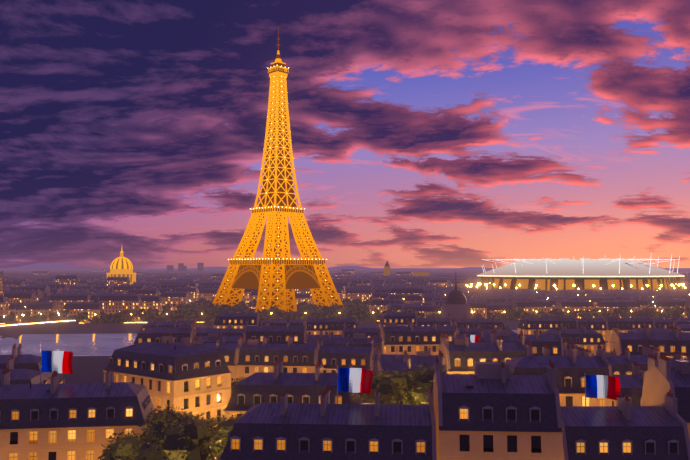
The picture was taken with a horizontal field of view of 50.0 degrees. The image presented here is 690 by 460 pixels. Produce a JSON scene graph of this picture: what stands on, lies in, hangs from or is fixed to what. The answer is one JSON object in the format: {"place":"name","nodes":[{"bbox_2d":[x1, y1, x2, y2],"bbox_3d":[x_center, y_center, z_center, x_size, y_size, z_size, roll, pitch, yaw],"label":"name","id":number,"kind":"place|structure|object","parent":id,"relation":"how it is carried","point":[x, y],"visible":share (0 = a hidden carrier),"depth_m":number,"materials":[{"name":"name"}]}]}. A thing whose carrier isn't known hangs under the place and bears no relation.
{"place":"outdoors","nodes":[
{"label":"outdoors","id":0,"kind":"place"},
{"bbox_2d":[0,263,689,269],"bbox_3d":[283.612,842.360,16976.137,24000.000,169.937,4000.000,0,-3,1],"label":"horizon hills","id":1,"kind":"structure","parent":0,"point":[46,266],"depth_m":16094.89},
{"bbox_2d":[0,0,689,268],"label":"sky","id":2,"kind":"structure","parent":0,"point":[426,134],"materials":[{"name":"purple"}]},
{"bbox_2d":[62,269,687,382],"bbox_3d":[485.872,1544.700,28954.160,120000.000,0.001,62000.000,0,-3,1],"label":"ground","id":3,"kind":"structure","parent":0,"point":[88,369],"depth_m":387.84,"materials":[{"name":"grey"}]},
{"bbox_2d":[106,248,135,284],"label":"domed building","id":4,"kind":"structure","parent":3,"relation":"on","point":[121,265],"depth_m":1290.86,"materials":[{"name":"gold metal"}]},
{"bbox_2d":[0,330,516,355],"bbox_3d":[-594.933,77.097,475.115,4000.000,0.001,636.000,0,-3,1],"label":"river","id":5,"kind":"structure","parent":3,"relation":"on","point":[85,345],"depth_m":516.45,"materials":[{"name":"grey liquid"}]},
{"bbox_2d":[97,363,447,459],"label":"trees","id":6,"kind":"object","parent":3,"relation":"on","point":[171,434],"visible":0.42,"depth_m":106.80,"materials":[{"name":"green plant"}]},
{"bbox_2d":[213,27,343,311],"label":"eiffel tower","id":7,"kind":"structure","parent":3,"relation":"on","point":[276,274],"depth_m":832.87,"materials":[{"name":"gold metal"}]},
{"bbox_2d":[0,312,568,342],"bbox_3d":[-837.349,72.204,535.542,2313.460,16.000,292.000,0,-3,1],"label":"bridge and quay","id":8,"kind":"structure","parent":3,"relation":"on","point":[17,330],"depth_m":592.67,"materials":[{"name":"stone"},{"name":"glowing lights"}]},
{"bbox_2d":[167,261,429,275],"bbox_3d":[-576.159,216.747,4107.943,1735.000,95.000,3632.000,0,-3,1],"label":"buildings","id":9,"kind":"structure","parent":3,"relation":"on","point":[182,267],"depth_m":5495.29,"materials":[{"name":"grey"}]},
{"bbox_2d":[0,332,689,459],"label":"buildings","id":10,"kind":"structure","parent":3,"relation":"on","point":[496,410],"depth_m":96.00,"materials":[{"name":"stone"}]},
{"bbox_2d":[39,349,72,383],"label":"flag","id":11,"kind":"object","parent":10,"relation":"on","point":[58,361],"visible":0.98,"depth_m":123.93,"materials":[{"name":"multicoloured fabric"}]},
{"bbox_2d":[337,365,372,403],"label":"flag","id":12,"kind":"object","parent":10,"relation":"on","point":[357,380],"visible":0.98,"depth_m":99.35,"materials":[{"name":"multicoloured fabric"}]},
{"bbox_2d":[585,373,619,405],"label":"flag","id":13,"kind":"object","parent":10,"relation":"on","point":[602,386],"visible":0.92,"depth_m":99.33,"materials":[{"name":"multicoloured fabric"}]},
{"bbox_2d":[0,306,689,420],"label":"city","id":14,"kind":"object","parent":3,"relation":"on","point":[296,360],"visible":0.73,"depth_m":218.52,"materials":[{"name":"stone"}]},
{"bbox_2d":[468,335,479,342],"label":"flag","id":15,"kind":"object","parent":14,"relation":"on","point":[474,338],"visible":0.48,"depth_m":176.11,"materials":[{"name":"multicoloured fabric"}]},
{"bbox_2d":[0,268,689,322],"bbox_3d":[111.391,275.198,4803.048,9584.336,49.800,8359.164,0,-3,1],"label":"city","id":16,"kind":"object","parent":3,"relation":"on","point":[92,292],"visible":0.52,"depth_m":860.97,"materials":[{"name":"stone"}]},
{"bbox_2d":[0,297,689,334],"bbox_3d":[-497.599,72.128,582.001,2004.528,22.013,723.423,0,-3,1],"label":"trees","id":17,"kind":"object","parent":3,"relation":"on","point":[355,309],"visible":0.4,"depth_m":653.81,"materials":[{"name":"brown plant"}]},
{"bbox_2d":[3,282,689,316],"bbox_3d":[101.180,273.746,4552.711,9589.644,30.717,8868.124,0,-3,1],"label":"street lights","id":18,"kind":"object","parent":3,"relation":"on","point":[556,288],"depth_m":1123.11},
{"bbox_2d":[442,276,470,318],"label":"dome building","id":19,"kind":"structure","parent":3,"relation":"on","point":[455,305],"depth_m":459.24,"materials":[{"name":"grey stone"}]},
{"bbox_2d":[477,256,684,290],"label":"stadium","id":20,"kind":"object","parent":3,"relation":"on","point":[581,273],"visible":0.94,"depth_m":1153.26,"materials":[{"name":"grey"}]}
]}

